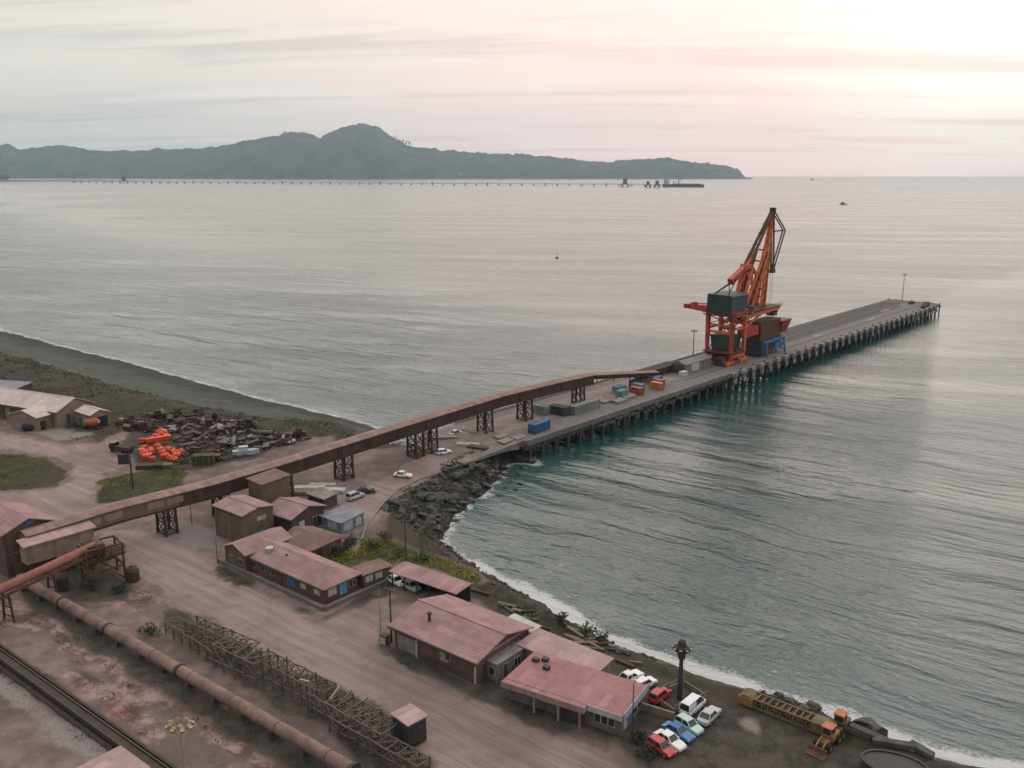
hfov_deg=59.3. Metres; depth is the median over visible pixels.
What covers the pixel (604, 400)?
cargo stack
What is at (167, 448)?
mooring buoy
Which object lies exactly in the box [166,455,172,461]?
mooring buoy
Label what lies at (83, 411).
shed annex
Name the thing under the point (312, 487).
sheet stack
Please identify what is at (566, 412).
door
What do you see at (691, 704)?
parked car
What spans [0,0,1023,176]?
sky
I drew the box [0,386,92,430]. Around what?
shed
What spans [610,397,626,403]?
cargo stack
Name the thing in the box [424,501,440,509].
boulder
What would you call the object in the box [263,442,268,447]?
steel plate
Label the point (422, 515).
boulder
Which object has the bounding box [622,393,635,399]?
cargo stack
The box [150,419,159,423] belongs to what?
wrecked machine
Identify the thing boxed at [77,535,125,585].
drive tower
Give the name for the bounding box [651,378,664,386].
shipping container
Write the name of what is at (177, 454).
mooring buoy
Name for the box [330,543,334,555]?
door
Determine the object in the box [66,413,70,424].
door
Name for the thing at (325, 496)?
shed
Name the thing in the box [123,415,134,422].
wrecked machine
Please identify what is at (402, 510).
boulder
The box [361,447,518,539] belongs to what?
road kerb
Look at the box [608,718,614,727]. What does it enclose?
window
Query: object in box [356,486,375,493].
parked car
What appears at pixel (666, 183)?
cargo ship
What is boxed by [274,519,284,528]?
door
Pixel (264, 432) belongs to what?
scrap pipe
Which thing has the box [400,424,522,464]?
approach road
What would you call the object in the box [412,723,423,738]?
window
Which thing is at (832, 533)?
sea
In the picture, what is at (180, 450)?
mooring buoy
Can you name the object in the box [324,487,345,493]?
sheet stack
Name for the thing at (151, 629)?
shrub
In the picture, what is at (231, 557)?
window
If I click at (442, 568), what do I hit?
bank grass
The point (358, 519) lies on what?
window
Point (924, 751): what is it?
concrete block
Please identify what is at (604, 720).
window
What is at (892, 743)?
concrete block
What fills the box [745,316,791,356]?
hopper
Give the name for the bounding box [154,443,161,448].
mooring buoy
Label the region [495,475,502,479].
boulder
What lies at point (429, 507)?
boulder
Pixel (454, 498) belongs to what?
boulder
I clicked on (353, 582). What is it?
window
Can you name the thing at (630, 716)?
door
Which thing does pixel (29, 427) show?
truck
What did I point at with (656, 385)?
shipping container
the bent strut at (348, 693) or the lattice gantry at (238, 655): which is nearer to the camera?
the bent strut at (348, 693)
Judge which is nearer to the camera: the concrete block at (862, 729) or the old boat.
the concrete block at (862, 729)
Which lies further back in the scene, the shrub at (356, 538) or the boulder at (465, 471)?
the boulder at (465, 471)
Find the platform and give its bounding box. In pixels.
[621,178,628,186]
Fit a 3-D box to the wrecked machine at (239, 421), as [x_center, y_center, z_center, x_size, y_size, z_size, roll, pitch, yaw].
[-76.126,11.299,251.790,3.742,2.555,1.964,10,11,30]
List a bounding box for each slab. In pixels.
[461,428,476,433]
[492,432,508,438]
[497,437,513,443]
[510,434,526,439]
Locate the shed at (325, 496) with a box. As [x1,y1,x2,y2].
[306,487,337,508]
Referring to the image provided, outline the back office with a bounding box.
[286,526,344,557]
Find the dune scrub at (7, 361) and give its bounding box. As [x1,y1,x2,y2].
[0,352,349,441]
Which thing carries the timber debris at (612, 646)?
on the ground at (486, 723)
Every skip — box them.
[123,424,130,430]
[167,414,172,422]
[188,447,202,452]
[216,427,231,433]
[217,441,227,447]
[223,425,231,431]
[226,422,238,429]
[236,435,246,442]
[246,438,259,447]
[679,370,687,376]
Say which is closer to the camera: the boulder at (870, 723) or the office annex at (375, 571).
the boulder at (870, 723)
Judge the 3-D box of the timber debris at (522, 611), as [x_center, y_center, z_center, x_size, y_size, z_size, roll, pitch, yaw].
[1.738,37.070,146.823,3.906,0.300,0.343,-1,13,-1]
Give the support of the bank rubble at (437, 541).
on the ground at (486, 723)
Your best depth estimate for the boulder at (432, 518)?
191.99 m
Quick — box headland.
[0,123,751,178]
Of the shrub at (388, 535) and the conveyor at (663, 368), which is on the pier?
the conveyor at (663, 368)
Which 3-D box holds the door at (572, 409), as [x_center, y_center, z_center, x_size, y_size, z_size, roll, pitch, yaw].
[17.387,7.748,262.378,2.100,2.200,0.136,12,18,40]
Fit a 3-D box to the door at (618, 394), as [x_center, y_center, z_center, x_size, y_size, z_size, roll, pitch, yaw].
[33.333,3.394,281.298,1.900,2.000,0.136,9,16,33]
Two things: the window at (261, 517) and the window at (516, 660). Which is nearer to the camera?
the window at (516, 660)
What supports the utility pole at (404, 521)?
on the ground at (486, 723)
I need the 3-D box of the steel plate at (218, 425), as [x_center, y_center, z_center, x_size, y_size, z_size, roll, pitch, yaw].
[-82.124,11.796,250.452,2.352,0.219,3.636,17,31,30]
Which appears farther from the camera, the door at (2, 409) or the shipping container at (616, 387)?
the shipping container at (616, 387)
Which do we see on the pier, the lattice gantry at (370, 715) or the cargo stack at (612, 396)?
the cargo stack at (612, 396)
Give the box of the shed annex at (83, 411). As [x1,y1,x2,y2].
[74,404,110,428]
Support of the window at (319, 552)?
in the back office
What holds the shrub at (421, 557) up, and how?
on the ground at (486, 723)
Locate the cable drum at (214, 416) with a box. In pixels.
[211,413,217,419]
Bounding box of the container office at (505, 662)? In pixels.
[486,639,524,681]
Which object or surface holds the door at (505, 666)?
in the container office at (505, 662)
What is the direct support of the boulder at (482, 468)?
on the ground at (486, 723)
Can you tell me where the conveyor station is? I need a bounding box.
[0,501,56,577]
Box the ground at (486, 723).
[0,331,981,767]
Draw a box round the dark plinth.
[135,462,172,469]
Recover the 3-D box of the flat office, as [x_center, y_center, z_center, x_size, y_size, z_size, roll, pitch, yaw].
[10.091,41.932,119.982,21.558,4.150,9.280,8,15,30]
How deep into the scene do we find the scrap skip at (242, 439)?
238.83 m
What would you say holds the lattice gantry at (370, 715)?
on the ground at (486, 723)
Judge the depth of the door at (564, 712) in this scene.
118.00 m
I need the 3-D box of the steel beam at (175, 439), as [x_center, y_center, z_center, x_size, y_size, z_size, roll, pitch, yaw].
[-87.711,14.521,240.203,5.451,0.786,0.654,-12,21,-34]
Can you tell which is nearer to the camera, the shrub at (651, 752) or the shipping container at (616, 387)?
the shrub at (651, 752)
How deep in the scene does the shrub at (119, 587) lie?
153.83 m
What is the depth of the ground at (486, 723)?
138.73 m
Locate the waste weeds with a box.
[0,567,357,750]
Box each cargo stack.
[600,397,611,403]
[605,394,617,398]
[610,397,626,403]
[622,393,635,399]
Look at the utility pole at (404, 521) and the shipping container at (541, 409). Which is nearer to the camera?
the utility pole at (404, 521)
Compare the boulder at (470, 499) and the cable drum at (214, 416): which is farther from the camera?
the cable drum at (214, 416)
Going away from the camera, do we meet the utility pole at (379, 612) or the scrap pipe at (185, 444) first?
the utility pole at (379, 612)
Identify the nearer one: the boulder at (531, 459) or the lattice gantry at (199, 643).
the lattice gantry at (199, 643)
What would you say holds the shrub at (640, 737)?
on the ground at (486, 723)
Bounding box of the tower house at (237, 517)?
[211,494,274,541]
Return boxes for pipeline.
[15,573,360,767]
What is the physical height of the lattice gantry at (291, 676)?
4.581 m
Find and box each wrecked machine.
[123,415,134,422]
[130,420,138,425]
[141,420,154,431]
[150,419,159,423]
[152,409,167,417]
[171,407,180,413]
[177,436,192,443]
[185,417,198,423]
[190,407,203,416]
[199,418,214,426]
[234,420,246,428]
[239,418,255,427]
[294,428,305,436]
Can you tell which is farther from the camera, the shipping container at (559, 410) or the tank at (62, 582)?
the shipping container at (559, 410)
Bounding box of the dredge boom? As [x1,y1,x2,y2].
[737,688,837,735]
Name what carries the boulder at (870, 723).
on the ground at (486, 723)
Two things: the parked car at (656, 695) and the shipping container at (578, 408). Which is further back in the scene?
the shipping container at (578, 408)
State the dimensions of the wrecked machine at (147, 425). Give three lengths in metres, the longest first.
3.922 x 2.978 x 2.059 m
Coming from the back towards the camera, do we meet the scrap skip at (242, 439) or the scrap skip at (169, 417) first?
the scrap skip at (169, 417)
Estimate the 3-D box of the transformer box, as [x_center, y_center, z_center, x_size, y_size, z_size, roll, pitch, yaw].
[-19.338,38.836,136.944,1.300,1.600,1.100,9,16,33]
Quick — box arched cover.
[713,355,728,366]
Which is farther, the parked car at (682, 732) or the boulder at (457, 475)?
the boulder at (457, 475)
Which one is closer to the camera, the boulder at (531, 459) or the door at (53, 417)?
the boulder at (531, 459)
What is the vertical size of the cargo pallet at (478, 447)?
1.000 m
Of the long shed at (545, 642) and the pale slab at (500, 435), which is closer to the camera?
the long shed at (545, 642)
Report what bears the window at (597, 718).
in the flat office
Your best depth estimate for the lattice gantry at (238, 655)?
128.18 m
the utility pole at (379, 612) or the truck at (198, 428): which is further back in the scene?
the truck at (198, 428)
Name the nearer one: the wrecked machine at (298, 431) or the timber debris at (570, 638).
the timber debris at (570, 638)
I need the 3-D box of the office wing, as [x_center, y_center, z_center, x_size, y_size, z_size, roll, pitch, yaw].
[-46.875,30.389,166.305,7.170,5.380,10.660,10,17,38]
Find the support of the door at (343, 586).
in the office building
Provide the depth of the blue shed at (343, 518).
181.43 m
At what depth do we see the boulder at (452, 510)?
202.54 m
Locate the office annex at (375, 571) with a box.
[351,558,392,588]
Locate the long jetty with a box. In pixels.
[69,180,661,186]
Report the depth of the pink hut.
112.78 m
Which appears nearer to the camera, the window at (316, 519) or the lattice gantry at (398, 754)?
the lattice gantry at (398, 754)
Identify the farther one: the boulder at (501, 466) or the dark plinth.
the boulder at (501, 466)
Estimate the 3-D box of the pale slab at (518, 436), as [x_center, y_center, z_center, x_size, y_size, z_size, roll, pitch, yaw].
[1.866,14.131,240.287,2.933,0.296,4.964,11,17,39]
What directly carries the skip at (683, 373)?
on the pier
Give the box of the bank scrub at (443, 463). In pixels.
[344,434,520,584]
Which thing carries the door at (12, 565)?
in the conveyor station
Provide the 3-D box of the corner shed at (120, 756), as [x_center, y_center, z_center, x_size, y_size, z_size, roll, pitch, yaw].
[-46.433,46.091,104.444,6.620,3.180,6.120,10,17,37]
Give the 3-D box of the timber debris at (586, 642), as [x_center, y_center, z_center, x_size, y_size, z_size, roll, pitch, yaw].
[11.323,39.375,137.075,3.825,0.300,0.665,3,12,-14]
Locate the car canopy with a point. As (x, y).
(445, 583)
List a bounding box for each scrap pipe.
[178,441,195,447]
[231,434,236,447]
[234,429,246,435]
[254,430,274,434]
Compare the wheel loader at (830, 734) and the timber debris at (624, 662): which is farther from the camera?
the timber debris at (624, 662)
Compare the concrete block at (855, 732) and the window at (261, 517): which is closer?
the concrete block at (855, 732)
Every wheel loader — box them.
[805,720,841,760]
[833,708,851,739]
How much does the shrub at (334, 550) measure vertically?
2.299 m
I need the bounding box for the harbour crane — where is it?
[683,207,785,366]
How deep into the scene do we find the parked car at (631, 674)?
126.66 m
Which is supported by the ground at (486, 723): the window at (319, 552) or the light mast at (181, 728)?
the light mast at (181, 728)
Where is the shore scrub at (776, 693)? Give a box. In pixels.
[414,535,877,748]
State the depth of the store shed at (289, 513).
179.68 m
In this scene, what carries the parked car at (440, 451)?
on the ground at (486, 723)
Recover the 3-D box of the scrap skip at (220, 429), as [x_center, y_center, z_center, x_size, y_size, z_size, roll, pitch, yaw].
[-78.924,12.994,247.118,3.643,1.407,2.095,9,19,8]
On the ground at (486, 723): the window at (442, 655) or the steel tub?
the steel tub
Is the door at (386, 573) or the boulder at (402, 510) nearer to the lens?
the door at (386, 573)
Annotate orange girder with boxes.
[146,435,169,445]
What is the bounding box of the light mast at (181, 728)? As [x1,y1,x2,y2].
[163,717,196,767]
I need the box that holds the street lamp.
[631,675,639,742]
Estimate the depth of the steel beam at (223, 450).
230.14 m
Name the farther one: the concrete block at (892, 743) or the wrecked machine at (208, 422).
the wrecked machine at (208, 422)
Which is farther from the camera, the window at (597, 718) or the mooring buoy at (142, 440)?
the mooring buoy at (142, 440)
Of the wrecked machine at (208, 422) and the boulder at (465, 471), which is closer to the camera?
the boulder at (465, 471)
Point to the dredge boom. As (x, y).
(749, 697)
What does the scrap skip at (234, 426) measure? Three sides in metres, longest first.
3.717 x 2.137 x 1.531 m
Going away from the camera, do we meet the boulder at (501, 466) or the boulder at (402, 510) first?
the boulder at (402, 510)
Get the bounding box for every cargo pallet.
[433,435,456,439]
[456,442,479,445]
[467,444,488,450]
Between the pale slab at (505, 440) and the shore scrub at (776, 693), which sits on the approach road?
the pale slab at (505, 440)
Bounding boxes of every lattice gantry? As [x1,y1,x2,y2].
[164,617,227,666]
[184,615,261,664]
[211,636,271,688]
[252,648,337,716]
[306,682,398,754]
[328,709,430,767]
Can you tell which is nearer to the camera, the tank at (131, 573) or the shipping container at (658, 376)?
the tank at (131, 573)
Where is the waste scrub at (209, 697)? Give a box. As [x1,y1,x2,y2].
[5,567,422,765]
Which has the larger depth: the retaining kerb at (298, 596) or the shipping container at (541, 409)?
the shipping container at (541, 409)
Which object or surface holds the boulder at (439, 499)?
on the ground at (486, 723)
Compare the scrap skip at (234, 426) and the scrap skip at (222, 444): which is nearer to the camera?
the scrap skip at (222, 444)
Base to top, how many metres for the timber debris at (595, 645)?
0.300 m
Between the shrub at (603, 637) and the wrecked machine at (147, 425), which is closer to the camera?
the shrub at (603, 637)
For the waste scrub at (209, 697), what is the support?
on the ground at (486, 723)
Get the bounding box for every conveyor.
[0,541,94,622]
[634,354,698,378]
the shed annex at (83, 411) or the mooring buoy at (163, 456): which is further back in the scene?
the shed annex at (83, 411)
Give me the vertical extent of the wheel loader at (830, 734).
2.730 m
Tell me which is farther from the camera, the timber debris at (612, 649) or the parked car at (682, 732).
the timber debris at (612, 649)
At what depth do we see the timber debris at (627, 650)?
134.33 m
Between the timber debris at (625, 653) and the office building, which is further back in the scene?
the office building
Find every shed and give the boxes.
[0,380,32,390]
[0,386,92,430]
[77,745,150,767]
[271,497,326,531]
[306,487,337,508]
[319,504,364,533]
[516,628,613,673]
[672,353,711,372]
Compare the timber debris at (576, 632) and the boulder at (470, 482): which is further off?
the boulder at (470, 482)
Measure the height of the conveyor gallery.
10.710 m
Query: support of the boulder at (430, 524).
on the ground at (486, 723)
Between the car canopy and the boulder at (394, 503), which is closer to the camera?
the car canopy
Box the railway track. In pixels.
[0,643,176,767]
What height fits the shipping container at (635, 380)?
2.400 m
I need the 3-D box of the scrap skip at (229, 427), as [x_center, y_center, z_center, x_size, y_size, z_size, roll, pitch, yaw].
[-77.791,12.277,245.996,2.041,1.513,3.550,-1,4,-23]
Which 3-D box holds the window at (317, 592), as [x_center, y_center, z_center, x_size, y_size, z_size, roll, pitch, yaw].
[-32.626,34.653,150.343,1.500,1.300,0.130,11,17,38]
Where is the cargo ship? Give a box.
[662,178,703,186]
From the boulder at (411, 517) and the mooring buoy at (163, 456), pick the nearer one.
the boulder at (411, 517)
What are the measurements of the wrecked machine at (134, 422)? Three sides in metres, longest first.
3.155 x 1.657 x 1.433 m
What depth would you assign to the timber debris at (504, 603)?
148.90 m
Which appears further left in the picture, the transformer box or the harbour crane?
the transformer box
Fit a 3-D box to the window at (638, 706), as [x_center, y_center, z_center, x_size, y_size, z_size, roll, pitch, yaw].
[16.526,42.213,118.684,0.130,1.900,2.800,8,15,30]
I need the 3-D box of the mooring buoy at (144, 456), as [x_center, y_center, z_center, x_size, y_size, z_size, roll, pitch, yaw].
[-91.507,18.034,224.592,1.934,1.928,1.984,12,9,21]
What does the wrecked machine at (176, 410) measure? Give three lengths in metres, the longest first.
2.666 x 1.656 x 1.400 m
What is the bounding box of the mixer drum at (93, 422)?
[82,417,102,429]
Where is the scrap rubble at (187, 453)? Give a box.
[117,410,309,463]
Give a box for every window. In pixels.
[229,554,233,561]
[237,558,242,565]
[257,514,265,520]
[300,582,305,589]
[310,496,321,503]
[312,514,319,524]
[314,587,319,595]
[316,548,322,555]
[328,586,336,596]
[349,579,355,586]
[355,516,361,525]
[365,574,372,582]
[375,571,382,579]
[396,724,404,736]
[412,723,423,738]
[440,651,446,661]
[445,653,450,660]
[489,666,494,675]
[514,655,519,665]
[594,713,600,722]
[601,715,607,725]
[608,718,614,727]
[633,701,640,714]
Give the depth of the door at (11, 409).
259.45 m
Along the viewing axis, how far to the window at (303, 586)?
152.58 m
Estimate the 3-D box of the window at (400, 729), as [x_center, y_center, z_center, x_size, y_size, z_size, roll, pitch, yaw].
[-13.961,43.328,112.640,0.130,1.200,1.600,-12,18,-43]
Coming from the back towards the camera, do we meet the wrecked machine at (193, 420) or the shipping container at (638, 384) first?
the shipping container at (638, 384)
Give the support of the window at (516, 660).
in the container office at (505, 662)
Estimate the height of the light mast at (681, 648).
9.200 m
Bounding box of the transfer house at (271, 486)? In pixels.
[245,468,290,503]
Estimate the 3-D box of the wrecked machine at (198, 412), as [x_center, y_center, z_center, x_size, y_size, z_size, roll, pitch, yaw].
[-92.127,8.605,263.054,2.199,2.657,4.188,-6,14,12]
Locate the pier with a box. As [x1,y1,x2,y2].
[455,299,939,457]
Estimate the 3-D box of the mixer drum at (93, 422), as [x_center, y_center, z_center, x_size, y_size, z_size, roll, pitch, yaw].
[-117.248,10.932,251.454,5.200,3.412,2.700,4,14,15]
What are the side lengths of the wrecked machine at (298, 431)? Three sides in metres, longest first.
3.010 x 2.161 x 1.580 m
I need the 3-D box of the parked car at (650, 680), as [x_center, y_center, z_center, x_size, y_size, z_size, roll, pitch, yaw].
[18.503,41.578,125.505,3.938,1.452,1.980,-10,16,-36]
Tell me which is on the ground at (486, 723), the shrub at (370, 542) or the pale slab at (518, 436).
the shrub at (370, 542)
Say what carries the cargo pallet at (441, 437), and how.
on the ground at (486, 723)
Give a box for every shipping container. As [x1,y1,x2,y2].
[528,418,549,434]
[533,403,549,415]
[549,403,569,416]
[568,398,599,414]
[612,384,625,391]
[615,388,627,396]
[629,378,641,385]
[629,385,643,395]
[631,382,644,390]
[649,381,663,390]
[650,375,662,381]
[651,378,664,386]
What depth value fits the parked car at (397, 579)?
156.51 m
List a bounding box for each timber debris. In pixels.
[471,588,489,595]
[497,601,516,607]
[497,605,519,607]
[512,610,534,612]
[564,633,579,638]
[565,636,584,641]
[566,626,584,637]
[574,640,597,644]
[583,645,599,650]
[588,640,603,650]
[598,641,614,644]
[608,643,626,651]
[608,648,622,650]
[614,645,630,655]
[615,658,634,667]
[616,649,630,653]
[629,660,641,664]
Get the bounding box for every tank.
[56,573,69,591]
[124,565,139,583]
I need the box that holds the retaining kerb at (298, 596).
[218,558,388,610]
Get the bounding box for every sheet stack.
[294,485,325,489]
[294,489,311,495]
[308,482,335,486]
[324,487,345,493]
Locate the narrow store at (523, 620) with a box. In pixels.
[509,613,541,633]
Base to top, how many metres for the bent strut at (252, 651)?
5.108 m
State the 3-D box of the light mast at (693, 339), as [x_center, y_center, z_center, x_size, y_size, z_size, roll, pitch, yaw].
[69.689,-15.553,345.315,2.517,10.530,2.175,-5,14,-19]
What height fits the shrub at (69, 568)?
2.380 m
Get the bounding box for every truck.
[21,421,46,431]
[109,441,134,453]
[180,425,203,435]
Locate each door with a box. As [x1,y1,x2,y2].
[0,406,5,417]
[10,407,19,418]
[10,564,14,576]
[52,415,55,426]
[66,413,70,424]
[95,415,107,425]
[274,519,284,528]
[278,573,282,584]
[287,576,294,587]
[327,519,336,530]
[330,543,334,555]
[339,581,346,594]
[343,519,352,531]
[380,637,384,644]
[384,569,389,578]
[503,662,507,677]
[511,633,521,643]
[528,425,534,433]
[545,407,549,414]
[560,707,584,722]
[564,408,568,415]
[569,406,574,414]
[616,391,621,396]
[623,719,627,730]
[628,713,631,725]
[673,364,684,372]
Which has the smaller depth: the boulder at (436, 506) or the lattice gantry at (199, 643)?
the lattice gantry at (199, 643)
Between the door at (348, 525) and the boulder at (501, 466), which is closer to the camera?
the door at (348, 525)
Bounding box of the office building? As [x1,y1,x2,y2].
[248,536,361,604]
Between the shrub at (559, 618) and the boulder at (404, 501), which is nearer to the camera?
the shrub at (559, 618)
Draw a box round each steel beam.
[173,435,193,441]
[196,431,207,442]
[214,446,228,453]
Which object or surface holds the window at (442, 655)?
in the workshop
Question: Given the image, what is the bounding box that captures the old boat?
[232,445,259,456]
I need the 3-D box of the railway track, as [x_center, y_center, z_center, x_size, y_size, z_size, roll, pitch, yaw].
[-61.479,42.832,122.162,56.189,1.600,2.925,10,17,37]
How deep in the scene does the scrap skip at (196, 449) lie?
228.58 m
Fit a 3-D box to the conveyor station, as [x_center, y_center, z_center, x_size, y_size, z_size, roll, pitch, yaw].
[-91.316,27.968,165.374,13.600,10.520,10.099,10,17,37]
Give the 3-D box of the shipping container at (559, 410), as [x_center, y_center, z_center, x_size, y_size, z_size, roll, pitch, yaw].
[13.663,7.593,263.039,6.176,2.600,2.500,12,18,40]
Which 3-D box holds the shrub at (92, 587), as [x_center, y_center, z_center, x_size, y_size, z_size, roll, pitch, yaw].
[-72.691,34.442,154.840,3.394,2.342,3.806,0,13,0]
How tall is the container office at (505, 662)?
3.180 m
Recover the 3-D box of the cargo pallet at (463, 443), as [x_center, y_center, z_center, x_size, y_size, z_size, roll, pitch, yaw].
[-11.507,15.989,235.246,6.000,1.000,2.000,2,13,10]
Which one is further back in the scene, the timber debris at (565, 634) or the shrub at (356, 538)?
the shrub at (356, 538)
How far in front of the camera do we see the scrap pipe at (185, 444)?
232.08 m
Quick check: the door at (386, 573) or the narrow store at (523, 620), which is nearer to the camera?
the narrow store at (523, 620)
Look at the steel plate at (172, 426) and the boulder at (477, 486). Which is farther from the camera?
the steel plate at (172, 426)
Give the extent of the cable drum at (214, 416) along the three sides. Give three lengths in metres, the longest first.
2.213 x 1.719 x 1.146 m
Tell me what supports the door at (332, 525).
in the blue shed at (343, 518)
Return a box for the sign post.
[117,453,133,489]
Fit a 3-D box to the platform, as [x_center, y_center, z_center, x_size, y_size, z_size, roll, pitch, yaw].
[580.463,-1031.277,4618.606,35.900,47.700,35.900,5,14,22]
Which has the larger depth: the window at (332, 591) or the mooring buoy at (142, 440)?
the mooring buoy at (142, 440)
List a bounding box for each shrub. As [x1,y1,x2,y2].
[56,559,77,573]
[79,578,98,590]
[109,582,130,592]
[136,622,161,634]
[322,554,335,560]
[329,545,346,555]
[342,536,355,548]
[343,533,359,542]
[365,538,385,549]
[376,530,392,541]
[390,546,404,559]
[414,551,429,562]
[554,611,568,623]
[578,620,597,635]
[592,630,608,641]
[630,730,647,744]
[635,745,657,759]
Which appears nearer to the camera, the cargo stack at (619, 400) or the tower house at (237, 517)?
the tower house at (237, 517)
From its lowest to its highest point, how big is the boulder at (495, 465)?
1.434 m
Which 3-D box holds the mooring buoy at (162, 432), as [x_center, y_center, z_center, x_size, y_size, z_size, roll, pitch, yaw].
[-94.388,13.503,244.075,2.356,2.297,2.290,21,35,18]
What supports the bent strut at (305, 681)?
on the ground at (486, 723)
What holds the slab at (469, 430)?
on the ground at (486, 723)
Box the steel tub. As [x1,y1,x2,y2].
[860,749,928,767]
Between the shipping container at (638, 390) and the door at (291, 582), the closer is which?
the door at (291, 582)
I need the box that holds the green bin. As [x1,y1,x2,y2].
[192,452,214,465]
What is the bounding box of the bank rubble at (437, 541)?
[384,439,535,596]
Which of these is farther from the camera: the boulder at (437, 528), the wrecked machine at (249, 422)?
the wrecked machine at (249, 422)
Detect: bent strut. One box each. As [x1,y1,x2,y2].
[240,649,254,670]
[299,679,309,696]
[329,685,340,711]
[341,689,352,708]
[355,696,368,718]
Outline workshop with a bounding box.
[387,594,533,683]
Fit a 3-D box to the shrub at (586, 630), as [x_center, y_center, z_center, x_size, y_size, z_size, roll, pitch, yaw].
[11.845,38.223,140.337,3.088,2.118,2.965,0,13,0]
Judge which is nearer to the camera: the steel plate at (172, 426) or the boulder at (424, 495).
the boulder at (424, 495)
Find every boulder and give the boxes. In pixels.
[387,499,402,508]
[395,498,410,506]
[399,506,405,516]
[408,513,415,522]
[417,492,428,497]
[417,512,427,518]
[419,525,427,529]
[422,521,436,528]
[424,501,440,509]
[424,516,435,522]
[425,505,433,511]
[426,495,436,500]
[429,478,438,484]
[432,495,443,503]
[434,525,442,532]
[444,494,458,502]
[447,508,456,512]
[449,472,462,479]
[450,482,460,491]
[458,468,469,475]
[458,501,466,505]
[466,480,474,484]
[466,496,474,502]
[467,561,475,567]
[468,462,478,468]
[470,483,481,490]
[470,488,476,493]
[478,462,486,472]
[480,482,491,488]
[483,473,492,479]
[493,462,498,469]
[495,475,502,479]
[498,464,506,468]
[527,456,535,462]
[795,704,809,712]
[806,700,821,711]
[851,717,887,736]
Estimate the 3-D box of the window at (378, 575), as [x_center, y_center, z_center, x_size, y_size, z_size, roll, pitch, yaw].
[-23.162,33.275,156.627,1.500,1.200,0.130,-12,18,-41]
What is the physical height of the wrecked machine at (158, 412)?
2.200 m
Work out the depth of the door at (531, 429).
243.40 m
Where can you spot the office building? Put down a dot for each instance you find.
(320, 579)
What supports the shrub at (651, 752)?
on the ground at (486, 723)
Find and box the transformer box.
[379,632,389,645]
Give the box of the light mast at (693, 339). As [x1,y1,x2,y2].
[690,330,697,354]
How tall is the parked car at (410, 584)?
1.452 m
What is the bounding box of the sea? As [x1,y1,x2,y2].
[0,177,1023,767]
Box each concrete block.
[832,718,870,739]
[848,722,896,748]
[872,737,915,750]
[908,739,934,759]
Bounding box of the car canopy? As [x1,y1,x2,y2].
[388,561,471,600]
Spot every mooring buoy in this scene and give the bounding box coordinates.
[138,436,145,443]
[141,453,148,459]
[147,447,154,454]
[149,455,155,461]
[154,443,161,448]
[159,430,167,435]
[160,453,166,459]
[164,446,171,452]
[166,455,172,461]
[171,456,178,462]
[172,451,180,458]
[177,448,184,455]
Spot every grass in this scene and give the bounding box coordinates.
[0,453,440,568]
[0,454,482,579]
[333,537,481,584]
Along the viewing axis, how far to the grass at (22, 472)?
207.86 m
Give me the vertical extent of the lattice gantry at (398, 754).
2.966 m
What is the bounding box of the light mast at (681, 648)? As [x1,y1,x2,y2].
[672,639,691,700]
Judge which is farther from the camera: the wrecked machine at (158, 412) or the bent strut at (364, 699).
the wrecked machine at (158, 412)
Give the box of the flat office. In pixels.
[500,651,674,735]
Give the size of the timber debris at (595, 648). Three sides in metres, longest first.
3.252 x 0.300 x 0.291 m
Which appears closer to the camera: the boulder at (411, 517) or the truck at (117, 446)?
the boulder at (411, 517)
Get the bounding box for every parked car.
[345,490,364,500]
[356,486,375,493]
[386,574,402,586]
[393,470,412,478]
[401,578,420,592]
[436,448,451,454]
[448,430,461,434]
[619,669,644,679]
[633,675,657,686]
[646,733,676,758]
[647,687,671,704]
[653,728,686,751]
[661,720,695,742]
[673,712,703,735]
[679,692,705,716]
[696,705,721,726]
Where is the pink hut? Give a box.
[390,703,428,749]
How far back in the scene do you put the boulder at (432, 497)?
201.74 m
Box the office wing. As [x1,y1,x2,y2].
[221,526,292,571]
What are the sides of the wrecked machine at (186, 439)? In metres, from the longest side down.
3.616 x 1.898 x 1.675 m
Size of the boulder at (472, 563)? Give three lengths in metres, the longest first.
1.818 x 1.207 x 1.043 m
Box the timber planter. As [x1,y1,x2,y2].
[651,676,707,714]
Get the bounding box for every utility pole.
[379,590,380,633]
[385,587,394,642]
[399,520,409,561]
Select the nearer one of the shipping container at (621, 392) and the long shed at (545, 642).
the long shed at (545, 642)
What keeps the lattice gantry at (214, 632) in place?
on the ground at (486, 723)
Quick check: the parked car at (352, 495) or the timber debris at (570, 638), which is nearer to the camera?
the timber debris at (570, 638)
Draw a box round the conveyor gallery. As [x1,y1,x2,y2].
[16,370,659,564]
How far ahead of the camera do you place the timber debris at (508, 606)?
148.32 m
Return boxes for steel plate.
[167,424,176,429]
[210,423,224,429]
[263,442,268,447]

